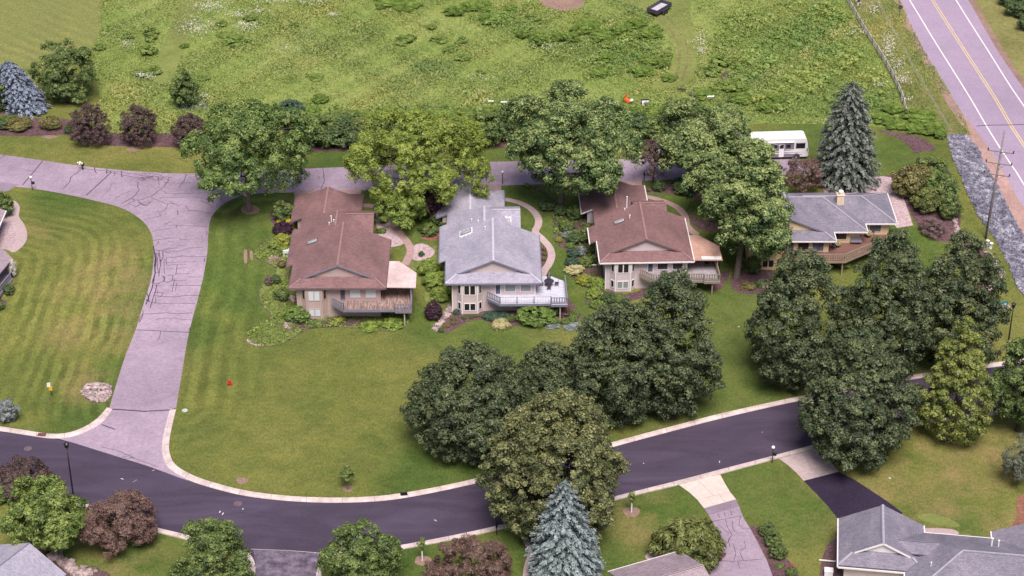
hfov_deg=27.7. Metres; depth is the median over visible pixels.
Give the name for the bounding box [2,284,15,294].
dark shrub
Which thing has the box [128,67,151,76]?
weed clump
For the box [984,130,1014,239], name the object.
utility pole
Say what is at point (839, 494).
driveway
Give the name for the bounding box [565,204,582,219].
dark shrub
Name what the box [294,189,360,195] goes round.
driveway
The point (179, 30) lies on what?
track grass
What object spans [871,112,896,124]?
weed clump
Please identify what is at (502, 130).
hedge shrub
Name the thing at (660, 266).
window
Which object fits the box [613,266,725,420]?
linden tree
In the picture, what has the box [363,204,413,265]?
path
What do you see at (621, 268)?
window
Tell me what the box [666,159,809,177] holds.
driveway
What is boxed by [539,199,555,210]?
dark shrub
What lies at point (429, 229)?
hosta clump
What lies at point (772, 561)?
flower bed
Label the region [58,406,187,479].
apron
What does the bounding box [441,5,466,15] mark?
weed clump
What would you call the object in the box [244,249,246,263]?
bare patch
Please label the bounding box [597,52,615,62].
weed clump
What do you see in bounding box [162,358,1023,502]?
kerb
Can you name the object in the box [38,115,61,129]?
shrub
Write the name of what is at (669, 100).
hedge shrub
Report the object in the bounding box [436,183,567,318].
house
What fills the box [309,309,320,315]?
window
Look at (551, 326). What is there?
lavender clump
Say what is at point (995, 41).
shoulder
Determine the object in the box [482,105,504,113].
hedge shrub
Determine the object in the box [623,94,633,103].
machine
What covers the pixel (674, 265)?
window
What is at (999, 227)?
riprap stones
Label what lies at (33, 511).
lawn tree
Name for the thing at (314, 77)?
weed clump
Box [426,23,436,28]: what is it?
weed clump
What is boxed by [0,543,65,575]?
house
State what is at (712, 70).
weed clump
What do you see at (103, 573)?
flower bed
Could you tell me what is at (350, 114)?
hedge shrub
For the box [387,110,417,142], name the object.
hedge shrub
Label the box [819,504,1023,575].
house
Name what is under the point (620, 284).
window
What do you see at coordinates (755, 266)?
dark shrub
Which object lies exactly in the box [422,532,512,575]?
crab apple tree
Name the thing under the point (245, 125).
shade tree
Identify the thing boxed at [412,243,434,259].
gravel bed
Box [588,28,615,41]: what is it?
weed clump
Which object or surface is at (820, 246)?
window
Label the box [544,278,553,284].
patio table
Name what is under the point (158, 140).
flower bed
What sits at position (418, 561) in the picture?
tree ring
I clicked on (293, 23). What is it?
weed clump
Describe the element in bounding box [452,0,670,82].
leafy weeds
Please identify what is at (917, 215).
flower bed
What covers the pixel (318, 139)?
hedge shrub
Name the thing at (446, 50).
weed clump
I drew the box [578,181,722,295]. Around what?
house
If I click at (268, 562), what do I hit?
driveway
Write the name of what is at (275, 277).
dark shrub
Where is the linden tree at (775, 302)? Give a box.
[742,247,853,390]
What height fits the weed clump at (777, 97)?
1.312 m
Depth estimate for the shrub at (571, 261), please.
278.01 m
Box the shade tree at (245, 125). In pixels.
[178,97,320,211]
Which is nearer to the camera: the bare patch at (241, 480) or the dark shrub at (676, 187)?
the bare patch at (241, 480)
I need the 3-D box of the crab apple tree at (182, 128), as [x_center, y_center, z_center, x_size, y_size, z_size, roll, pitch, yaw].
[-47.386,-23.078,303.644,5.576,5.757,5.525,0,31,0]
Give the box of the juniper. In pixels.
[278,99,304,112]
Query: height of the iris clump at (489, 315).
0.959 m
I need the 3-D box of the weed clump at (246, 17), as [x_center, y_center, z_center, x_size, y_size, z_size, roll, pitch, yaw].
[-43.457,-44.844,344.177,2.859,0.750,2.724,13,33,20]
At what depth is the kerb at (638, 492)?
237.65 m
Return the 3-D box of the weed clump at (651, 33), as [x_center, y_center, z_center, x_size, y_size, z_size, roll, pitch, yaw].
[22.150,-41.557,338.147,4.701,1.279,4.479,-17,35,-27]
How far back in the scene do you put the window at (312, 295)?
266.35 m
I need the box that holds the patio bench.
[850,237,861,242]
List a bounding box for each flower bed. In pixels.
[0,108,11,114]
[0,118,208,146]
[0,299,6,309]
[28,540,110,575]
[246,225,411,345]
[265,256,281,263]
[270,200,294,226]
[286,136,651,151]
[292,317,365,330]
[409,245,451,312]
[421,232,438,240]
[438,299,580,332]
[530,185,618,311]
[540,245,547,265]
[605,288,644,300]
[646,183,702,201]
[689,212,720,230]
[708,270,729,289]
[730,265,773,293]
[750,525,798,575]
[820,538,842,575]
[878,130,935,153]
[886,158,960,241]
[957,241,1000,289]
[1010,494,1023,526]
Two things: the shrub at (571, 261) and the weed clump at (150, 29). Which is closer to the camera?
the shrub at (571, 261)
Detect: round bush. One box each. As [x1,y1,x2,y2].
[0,191,13,215]
[310,93,328,103]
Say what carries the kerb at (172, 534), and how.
on the road
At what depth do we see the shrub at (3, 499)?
233.73 m
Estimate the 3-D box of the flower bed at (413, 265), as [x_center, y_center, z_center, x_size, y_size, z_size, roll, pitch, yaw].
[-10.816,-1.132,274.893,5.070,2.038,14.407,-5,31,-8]
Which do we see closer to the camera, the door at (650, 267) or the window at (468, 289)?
the window at (468, 289)
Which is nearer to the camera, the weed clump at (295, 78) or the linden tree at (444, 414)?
the linden tree at (444, 414)
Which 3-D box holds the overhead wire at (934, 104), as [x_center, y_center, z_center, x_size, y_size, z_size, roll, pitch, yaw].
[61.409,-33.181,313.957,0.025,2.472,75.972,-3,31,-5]
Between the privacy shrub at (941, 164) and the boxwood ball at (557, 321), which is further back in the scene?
the privacy shrub at (941, 164)
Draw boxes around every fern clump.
[267,239,281,249]
[273,233,290,245]
[278,246,287,254]
[414,257,440,274]
[421,270,447,290]
[430,287,450,301]
[437,262,444,274]
[575,274,590,285]
[586,287,601,298]
[587,276,604,288]
[589,300,602,307]
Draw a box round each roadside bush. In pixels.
[1005,0,1023,16]
[1017,14,1023,26]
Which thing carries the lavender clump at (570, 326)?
on the flower bed at (459, 320)
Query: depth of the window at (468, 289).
267.49 m
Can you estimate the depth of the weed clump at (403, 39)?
335.64 m
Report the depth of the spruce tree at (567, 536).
217.79 m
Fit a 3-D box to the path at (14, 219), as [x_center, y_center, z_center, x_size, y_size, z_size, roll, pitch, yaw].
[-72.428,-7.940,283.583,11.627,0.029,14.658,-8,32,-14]
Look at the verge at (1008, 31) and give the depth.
341.10 m
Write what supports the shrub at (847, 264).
on the ground at (310, 412)
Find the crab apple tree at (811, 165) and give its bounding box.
[783,156,824,192]
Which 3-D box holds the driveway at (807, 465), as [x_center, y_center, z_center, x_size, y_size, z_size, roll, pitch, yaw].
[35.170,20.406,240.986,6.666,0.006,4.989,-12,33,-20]
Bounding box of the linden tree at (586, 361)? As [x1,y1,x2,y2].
[557,298,681,428]
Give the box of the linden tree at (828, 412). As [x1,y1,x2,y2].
[795,326,922,472]
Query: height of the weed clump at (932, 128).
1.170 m
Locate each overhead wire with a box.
[878,3,987,191]
[880,3,996,201]
[881,7,987,188]
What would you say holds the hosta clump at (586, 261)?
on the flower bed at (587, 270)
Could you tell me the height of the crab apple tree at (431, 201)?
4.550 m
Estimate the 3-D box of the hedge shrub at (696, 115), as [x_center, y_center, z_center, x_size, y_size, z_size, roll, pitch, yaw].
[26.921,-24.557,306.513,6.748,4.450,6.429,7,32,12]
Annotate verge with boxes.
[852,0,966,133]
[975,0,1023,78]
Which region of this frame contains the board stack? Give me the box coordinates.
[641,99,648,105]
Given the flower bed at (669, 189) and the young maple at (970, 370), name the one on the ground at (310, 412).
the flower bed at (669, 189)
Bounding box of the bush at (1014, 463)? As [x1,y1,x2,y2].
[1001,433,1023,482]
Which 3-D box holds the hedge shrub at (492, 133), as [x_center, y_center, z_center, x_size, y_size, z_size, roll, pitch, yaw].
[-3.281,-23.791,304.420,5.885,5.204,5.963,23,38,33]
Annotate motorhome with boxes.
[736,130,807,158]
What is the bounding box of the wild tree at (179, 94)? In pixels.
[168,69,200,106]
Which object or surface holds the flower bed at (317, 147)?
on the ground at (310, 412)
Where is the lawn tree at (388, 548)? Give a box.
[314,517,404,575]
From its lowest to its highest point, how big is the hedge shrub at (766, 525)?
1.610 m
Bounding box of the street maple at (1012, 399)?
[984,336,1023,431]
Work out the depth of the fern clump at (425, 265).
275.12 m
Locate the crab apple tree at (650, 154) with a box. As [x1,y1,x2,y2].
[630,139,677,182]
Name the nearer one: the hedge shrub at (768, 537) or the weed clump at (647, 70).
the hedge shrub at (768, 537)
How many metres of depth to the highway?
326.19 m
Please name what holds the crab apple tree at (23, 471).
on the flower bed
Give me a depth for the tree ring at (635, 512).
233.14 m
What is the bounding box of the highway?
[901,0,1023,206]
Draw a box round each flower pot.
[835,240,840,247]
[865,230,871,237]
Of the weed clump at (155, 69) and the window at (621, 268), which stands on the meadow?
the weed clump at (155, 69)
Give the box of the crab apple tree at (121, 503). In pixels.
[76,489,158,558]
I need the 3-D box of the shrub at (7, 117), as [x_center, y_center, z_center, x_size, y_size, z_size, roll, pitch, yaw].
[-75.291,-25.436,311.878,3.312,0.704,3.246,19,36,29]
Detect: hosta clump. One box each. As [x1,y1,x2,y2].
[416,223,438,235]
[429,211,445,226]
[578,256,592,267]
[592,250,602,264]
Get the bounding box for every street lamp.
[64,442,73,493]
[1007,302,1015,342]
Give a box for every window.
[308,291,319,300]
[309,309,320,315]
[322,290,326,299]
[349,290,360,297]
[365,290,376,297]
[457,285,460,294]
[464,285,475,294]
[464,303,475,310]
[478,285,481,294]
[478,301,481,309]
[504,285,515,291]
[520,285,531,291]
[611,264,614,272]
[617,264,628,272]
[617,281,628,288]
[657,263,667,269]
[672,263,683,269]
[762,260,773,267]
[787,243,794,250]
[797,243,809,251]
[812,243,824,251]
[835,233,846,239]
[869,225,881,231]
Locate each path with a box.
[2,201,26,251]
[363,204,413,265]
[505,198,554,275]
[523,539,532,575]
[645,549,661,558]
[647,195,699,234]
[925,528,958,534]
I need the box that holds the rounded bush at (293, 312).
[282,305,310,322]
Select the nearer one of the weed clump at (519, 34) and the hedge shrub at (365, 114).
the hedge shrub at (365, 114)
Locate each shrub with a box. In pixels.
[0,118,7,128]
[0,397,20,421]
[0,485,12,503]
[2,114,17,122]
[2,116,32,130]
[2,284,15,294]
[7,259,16,275]
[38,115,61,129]
[63,124,72,133]
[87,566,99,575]
[264,275,273,285]
[271,274,280,282]
[272,200,294,220]
[272,221,293,234]
[273,287,289,299]
[277,260,286,267]
[304,319,322,327]
[305,105,321,113]
[309,113,336,148]
[321,115,363,147]
[323,111,363,141]
[333,316,343,322]
[344,110,381,127]
[346,110,362,112]
[348,117,380,143]
[358,320,381,332]
[372,120,389,136]
[374,228,386,233]
[376,104,404,113]
[378,316,403,330]
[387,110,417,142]
[424,300,442,319]
[433,109,455,115]
[448,118,490,146]
[453,107,475,116]
[453,309,459,314]
[472,110,503,146]
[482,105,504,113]
[484,106,510,133]
[493,111,527,138]
[507,314,514,321]
[515,306,556,326]
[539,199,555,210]
[546,306,558,317]
[553,203,568,214]
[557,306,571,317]
[558,219,576,230]
[561,230,573,237]
[563,265,583,274]
[564,257,578,265]
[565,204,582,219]
[566,230,583,243]
[566,242,573,247]
[566,248,579,256]
[576,245,586,255]
[579,228,588,241]
[585,99,612,109]
[587,243,594,251]
[600,291,615,302]
[615,295,622,301]
[628,105,649,130]
[629,111,656,138]
[636,113,668,139]
[639,105,664,125]
[647,517,726,573]
[652,180,666,190]
[658,107,687,128]
[661,97,702,108]
[671,177,683,182]
[672,181,694,194]
[681,107,711,131]
[694,104,724,130]
[740,281,756,289]
[741,256,761,272]
[758,521,774,536]
[764,530,781,546]
[769,541,788,559]
[774,562,784,568]
[785,566,798,575]
[834,259,855,267]
[890,164,927,197]
[903,163,931,185]
[909,156,949,185]
[909,187,944,213]
[919,170,960,199]
[939,194,963,219]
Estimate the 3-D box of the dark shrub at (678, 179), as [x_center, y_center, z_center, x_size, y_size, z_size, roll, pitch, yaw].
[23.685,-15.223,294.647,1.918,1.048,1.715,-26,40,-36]
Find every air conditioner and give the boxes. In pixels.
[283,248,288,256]
[824,567,832,575]
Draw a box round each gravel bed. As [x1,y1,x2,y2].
[0,221,16,248]
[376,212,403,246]
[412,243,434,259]
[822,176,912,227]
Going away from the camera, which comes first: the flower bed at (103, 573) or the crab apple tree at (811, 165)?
the flower bed at (103, 573)
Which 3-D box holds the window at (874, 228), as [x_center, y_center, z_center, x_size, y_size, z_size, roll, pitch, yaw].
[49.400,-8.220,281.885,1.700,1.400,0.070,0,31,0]
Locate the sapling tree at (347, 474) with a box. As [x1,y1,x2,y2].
[338,465,354,488]
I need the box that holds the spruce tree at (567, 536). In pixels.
[524,480,605,575]
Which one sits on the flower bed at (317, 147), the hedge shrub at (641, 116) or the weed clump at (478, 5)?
the hedge shrub at (641, 116)
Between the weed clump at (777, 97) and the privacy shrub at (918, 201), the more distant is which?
the weed clump at (777, 97)
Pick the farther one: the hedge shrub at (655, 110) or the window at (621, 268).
the hedge shrub at (655, 110)
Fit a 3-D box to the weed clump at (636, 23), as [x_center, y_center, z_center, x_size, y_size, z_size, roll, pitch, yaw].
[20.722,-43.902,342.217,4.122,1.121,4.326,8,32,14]
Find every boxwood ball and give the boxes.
[552,317,560,324]
[560,317,569,324]
[568,315,576,321]
[571,309,579,316]
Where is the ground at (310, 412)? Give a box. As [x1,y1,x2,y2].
[0,0,1023,575]
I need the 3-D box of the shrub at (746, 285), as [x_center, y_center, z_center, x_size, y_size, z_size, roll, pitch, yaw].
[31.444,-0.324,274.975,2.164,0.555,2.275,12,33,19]
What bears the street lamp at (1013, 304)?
on the ground at (310, 412)
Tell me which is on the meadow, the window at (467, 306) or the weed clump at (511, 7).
the weed clump at (511, 7)
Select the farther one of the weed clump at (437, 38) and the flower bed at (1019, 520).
the weed clump at (437, 38)
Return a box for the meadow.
[88,0,946,142]
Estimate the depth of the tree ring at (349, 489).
236.85 m
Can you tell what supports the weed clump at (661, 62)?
on the meadow
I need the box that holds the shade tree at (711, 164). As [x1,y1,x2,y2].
[680,146,738,225]
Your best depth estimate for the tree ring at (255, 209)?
288.31 m
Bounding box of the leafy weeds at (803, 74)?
[708,0,897,116]
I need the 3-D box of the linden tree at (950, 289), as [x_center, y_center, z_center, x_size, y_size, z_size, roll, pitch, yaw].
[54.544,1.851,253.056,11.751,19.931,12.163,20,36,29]
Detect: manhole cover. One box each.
[24,446,31,450]
[234,501,241,505]
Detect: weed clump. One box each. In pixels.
[92,43,105,50]
[121,31,133,39]
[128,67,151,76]
[139,44,157,54]
[143,25,159,34]
[144,32,157,41]
[147,65,162,74]
[178,43,188,47]
[199,74,210,81]
[215,20,226,26]
[216,31,232,37]
[220,33,252,46]
[242,14,257,20]
[279,75,297,82]
[289,22,298,27]
[305,73,324,81]
[375,0,403,8]
[390,0,423,11]
[395,34,413,45]
[406,34,417,40]
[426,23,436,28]
[429,34,448,43]
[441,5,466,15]
[442,44,457,51]
[442,47,453,53]
[454,35,468,45]
[454,53,469,60]
[460,0,493,11]
[476,69,485,75]
[478,10,505,24]
[503,12,514,20]
[504,4,517,12]
[515,29,531,38]
[523,13,541,23]
[528,31,548,44]
[548,31,564,41]
[559,31,581,43]
[569,22,593,35]
[574,16,606,29]
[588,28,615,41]
[588,66,611,77]
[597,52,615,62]
[599,40,614,47]
[609,24,633,35]
[623,33,640,41]
[625,17,648,28]
[627,64,655,76]
[636,27,664,39]
[637,55,657,65]
[649,24,663,31]
[652,58,670,67]
[660,52,672,58]
[660,73,677,81]
[688,87,715,99]
[703,63,722,76]
[709,53,733,66]
[709,79,731,91]
[726,81,754,94]
[727,91,752,104]
[755,101,776,112]
[764,93,787,103]
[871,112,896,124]
[881,102,905,113]
[883,116,910,129]
[899,108,937,124]
[901,122,926,133]
[918,121,946,134]
[934,129,947,138]
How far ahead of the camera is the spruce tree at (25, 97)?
312.26 m
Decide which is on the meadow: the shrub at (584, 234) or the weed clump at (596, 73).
the weed clump at (596, 73)
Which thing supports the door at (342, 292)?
in the house at (339, 261)
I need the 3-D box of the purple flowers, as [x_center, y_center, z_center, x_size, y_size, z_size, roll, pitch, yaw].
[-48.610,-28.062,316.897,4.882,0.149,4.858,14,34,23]
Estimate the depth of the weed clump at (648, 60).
329.31 m
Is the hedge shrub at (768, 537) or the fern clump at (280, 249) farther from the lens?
the fern clump at (280, 249)
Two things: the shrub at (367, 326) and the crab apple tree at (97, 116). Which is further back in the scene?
the crab apple tree at (97, 116)
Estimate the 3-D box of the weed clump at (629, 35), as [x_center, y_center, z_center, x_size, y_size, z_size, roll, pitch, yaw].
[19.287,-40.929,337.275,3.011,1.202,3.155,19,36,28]
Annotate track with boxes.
[152,0,202,83]
[616,0,698,88]
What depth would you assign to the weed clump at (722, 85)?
320.92 m
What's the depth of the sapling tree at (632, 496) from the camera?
231.78 m
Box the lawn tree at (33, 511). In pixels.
[0,474,89,553]
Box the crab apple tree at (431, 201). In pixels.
[419,189,445,216]
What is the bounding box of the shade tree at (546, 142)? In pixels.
[493,78,645,203]
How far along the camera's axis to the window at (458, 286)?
267.81 m
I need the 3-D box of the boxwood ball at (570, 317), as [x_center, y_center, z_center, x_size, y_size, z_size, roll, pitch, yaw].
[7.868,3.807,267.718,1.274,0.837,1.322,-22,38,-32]
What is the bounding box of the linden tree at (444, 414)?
[399,339,533,465]
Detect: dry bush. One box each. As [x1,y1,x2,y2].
[919,217,947,238]
[961,241,982,259]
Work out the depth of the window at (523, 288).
268.34 m
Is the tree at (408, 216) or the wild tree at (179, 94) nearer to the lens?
the tree at (408, 216)
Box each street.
[0,155,804,408]
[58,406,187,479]
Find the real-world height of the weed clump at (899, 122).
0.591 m
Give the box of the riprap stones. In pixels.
[946,133,1023,295]
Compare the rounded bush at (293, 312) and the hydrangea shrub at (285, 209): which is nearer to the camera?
the rounded bush at (293, 312)
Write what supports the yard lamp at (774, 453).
on the ground at (310, 412)
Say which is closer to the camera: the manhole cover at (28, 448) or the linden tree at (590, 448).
the linden tree at (590, 448)
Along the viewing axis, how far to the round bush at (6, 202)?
286.00 m
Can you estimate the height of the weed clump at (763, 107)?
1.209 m
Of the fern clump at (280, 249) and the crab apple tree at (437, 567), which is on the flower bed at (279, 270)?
the fern clump at (280, 249)
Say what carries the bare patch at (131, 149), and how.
on the ground at (310, 412)
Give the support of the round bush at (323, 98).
on the meadow
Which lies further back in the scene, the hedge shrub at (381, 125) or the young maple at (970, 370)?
the hedge shrub at (381, 125)
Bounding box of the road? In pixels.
[0,364,1021,563]
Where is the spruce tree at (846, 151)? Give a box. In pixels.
[811,80,881,192]
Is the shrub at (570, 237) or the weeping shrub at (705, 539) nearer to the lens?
the weeping shrub at (705, 539)
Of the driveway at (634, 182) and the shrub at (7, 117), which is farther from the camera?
the shrub at (7, 117)
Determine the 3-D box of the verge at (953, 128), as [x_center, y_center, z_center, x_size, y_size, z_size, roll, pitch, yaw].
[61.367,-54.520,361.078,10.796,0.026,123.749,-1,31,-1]
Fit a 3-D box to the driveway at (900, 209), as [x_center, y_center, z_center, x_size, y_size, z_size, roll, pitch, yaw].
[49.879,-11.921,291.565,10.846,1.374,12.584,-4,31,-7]
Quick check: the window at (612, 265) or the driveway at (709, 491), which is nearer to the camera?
the driveway at (709, 491)
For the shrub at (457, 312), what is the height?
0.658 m
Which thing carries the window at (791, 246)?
in the house at (821, 222)
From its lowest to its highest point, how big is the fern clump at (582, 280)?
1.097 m
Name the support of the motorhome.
on the street at (174, 212)
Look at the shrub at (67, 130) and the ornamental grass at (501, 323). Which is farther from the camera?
the shrub at (67, 130)
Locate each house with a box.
[0,209,12,296]
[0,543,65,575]
[286,186,416,325]
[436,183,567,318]
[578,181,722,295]
[608,552,708,575]
[745,190,897,274]
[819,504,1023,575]
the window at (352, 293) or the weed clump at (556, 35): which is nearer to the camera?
the window at (352, 293)
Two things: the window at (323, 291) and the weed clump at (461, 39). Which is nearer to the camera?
the window at (323, 291)
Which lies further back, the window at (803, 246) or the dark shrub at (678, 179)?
the dark shrub at (678, 179)
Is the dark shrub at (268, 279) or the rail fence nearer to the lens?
the dark shrub at (268, 279)
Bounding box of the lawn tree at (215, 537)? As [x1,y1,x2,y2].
[167,517,255,575]
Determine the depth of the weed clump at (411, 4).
348.09 m
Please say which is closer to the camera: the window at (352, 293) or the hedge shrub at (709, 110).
the window at (352, 293)
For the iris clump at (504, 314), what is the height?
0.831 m
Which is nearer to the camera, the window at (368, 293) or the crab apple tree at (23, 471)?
the crab apple tree at (23, 471)
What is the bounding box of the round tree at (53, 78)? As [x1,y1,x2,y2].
[28,37,98,103]
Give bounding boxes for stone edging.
[46,550,97,575]
[246,339,263,345]
[283,318,298,328]
[287,293,296,302]
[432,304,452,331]
[950,216,959,231]
[983,250,1004,277]
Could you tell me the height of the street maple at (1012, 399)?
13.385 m
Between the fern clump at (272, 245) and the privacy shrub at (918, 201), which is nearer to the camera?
the fern clump at (272, 245)
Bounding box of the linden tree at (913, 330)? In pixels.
[839,228,941,380]
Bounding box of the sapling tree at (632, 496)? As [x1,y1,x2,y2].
[628,491,634,511]
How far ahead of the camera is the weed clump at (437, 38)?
336.73 m
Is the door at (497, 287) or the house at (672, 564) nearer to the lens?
the house at (672, 564)
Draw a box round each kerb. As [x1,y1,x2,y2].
[0,408,111,437]
[35,495,254,574]
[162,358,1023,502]
[316,409,1017,575]
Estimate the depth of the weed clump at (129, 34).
337.23 m
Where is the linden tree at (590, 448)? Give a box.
[475,386,630,544]
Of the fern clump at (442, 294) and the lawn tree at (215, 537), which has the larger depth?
the fern clump at (442, 294)
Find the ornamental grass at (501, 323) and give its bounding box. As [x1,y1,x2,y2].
[491,317,512,330]
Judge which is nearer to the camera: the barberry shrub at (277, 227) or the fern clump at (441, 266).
the fern clump at (441, 266)
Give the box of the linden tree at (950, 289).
[918,227,1013,378]
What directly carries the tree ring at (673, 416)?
on the ground at (310, 412)
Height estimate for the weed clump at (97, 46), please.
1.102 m
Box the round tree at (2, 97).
[0,72,9,111]
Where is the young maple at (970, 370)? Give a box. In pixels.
[913,315,1002,444]
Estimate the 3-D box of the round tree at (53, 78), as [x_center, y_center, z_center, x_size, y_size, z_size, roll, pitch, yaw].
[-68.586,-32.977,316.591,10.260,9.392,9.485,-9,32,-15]
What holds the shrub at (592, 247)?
on the flower bed at (587, 270)
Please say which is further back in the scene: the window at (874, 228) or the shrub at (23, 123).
the shrub at (23, 123)
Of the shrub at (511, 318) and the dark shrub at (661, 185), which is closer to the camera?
the shrub at (511, 318)
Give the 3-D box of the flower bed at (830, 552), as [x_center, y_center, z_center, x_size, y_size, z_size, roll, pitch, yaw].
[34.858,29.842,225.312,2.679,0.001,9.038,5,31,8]
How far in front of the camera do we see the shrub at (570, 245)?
280.93 m
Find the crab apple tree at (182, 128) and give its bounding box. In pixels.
[169,112,205,145]
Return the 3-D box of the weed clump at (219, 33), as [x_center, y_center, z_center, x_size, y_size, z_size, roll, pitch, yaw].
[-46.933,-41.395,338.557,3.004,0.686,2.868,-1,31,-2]
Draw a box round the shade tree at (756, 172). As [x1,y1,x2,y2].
[697,137,795,279]
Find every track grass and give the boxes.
[154,0,201,82]
[627,0,698,87]
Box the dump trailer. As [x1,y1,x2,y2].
[647,0,671,14]
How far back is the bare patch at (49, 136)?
307.74 m
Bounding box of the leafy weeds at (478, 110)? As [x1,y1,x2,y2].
[267,98,665,133]
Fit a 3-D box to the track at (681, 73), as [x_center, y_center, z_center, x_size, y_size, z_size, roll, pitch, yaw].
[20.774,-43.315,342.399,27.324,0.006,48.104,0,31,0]
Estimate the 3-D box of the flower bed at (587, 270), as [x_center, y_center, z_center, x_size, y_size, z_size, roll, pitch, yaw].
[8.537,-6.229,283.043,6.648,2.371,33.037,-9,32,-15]
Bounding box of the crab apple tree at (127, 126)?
[117,103,157,144]
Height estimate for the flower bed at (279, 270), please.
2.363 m
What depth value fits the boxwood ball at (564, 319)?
266.83 m
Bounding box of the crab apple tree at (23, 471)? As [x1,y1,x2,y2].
[0,454,52,502]
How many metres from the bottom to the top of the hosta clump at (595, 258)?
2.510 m
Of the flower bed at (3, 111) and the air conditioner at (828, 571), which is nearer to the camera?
the air conditioner at (828, 571)
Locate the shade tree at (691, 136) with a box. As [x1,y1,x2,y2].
[646,101,751,177]
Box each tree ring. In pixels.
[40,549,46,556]
[59,96,73,103]
[241,205,259,213]
[342,486,352,491]
[415,556,431,565]
[623,507,639,516]
[655,411,677,418]
[937,432,956,442]
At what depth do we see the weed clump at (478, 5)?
347.90 m
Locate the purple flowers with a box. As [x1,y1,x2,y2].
[177,98,208,110]
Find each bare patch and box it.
[41,135,57,138]
[126,147,142,151]
[236,478,247,483]
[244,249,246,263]
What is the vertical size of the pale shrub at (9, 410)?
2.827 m
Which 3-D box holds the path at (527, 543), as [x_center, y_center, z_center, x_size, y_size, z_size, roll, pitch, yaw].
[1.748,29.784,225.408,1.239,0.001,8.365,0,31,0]
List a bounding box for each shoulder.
[895,0,1023,210]
[966,132,1023,232]
[969,0,1023,87]
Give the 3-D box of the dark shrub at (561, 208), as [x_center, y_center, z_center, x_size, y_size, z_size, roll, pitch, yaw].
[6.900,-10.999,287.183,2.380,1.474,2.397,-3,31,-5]
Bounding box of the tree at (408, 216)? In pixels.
[373,186,428,230]
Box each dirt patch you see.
[540,0,584,11]
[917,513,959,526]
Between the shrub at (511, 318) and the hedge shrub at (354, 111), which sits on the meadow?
the hedge shrub at (354, 111)
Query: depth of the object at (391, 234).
282.79 m
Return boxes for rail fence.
[847,0,906,115]
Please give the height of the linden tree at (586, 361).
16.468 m
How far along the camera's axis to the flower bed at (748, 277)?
276.87 m
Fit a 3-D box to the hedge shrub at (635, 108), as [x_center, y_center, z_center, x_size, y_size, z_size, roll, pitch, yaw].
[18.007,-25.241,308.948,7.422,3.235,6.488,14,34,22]
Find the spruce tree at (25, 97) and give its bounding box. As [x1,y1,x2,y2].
[0,61,52,119]
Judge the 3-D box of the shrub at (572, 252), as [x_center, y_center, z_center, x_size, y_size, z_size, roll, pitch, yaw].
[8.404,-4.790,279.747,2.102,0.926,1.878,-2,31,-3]
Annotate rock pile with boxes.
[80,382,111,401]
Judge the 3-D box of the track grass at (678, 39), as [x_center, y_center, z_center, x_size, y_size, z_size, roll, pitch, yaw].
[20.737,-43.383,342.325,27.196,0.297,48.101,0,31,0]
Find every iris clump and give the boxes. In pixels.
[481,310,499,321]
[496,310,508,319]
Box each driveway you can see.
[0,182,17,191]
[253,549,318,575]
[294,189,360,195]
[438,184,500,189]
[622,181,641,184]
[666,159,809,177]
[680,475,734,507]
[704,499,738,514]
[709,507,771,575]
[779,449,838,480]
[804,472,901,517]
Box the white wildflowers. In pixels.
[123,0,912,99]
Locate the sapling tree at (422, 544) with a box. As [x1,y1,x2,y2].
[416,537,425,560]
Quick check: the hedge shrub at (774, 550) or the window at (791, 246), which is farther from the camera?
the window at (791, 246)
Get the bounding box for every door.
[339,290,345,300]
[495,285,500,294]
[647,264,653,272]
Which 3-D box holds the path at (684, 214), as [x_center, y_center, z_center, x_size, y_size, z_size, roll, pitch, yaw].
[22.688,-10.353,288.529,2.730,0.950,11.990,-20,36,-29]
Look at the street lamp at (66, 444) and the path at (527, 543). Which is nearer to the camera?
the path at (527, 543)
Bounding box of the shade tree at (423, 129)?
[342,104,495,208]
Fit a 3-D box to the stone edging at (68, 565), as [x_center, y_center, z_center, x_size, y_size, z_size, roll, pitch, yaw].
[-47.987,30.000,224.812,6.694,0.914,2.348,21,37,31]
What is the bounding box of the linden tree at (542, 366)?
[516,341,581,408]
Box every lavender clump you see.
[544,321,560,329]
[562,321,581,330]
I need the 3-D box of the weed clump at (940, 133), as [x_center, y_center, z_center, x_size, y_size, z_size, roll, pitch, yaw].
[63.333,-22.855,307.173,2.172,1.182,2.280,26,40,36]
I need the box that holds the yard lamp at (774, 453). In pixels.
[772,445,776,462]
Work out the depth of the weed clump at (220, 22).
342.01 m
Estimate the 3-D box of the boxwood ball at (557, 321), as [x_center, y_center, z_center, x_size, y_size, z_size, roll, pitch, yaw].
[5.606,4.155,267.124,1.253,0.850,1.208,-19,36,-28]

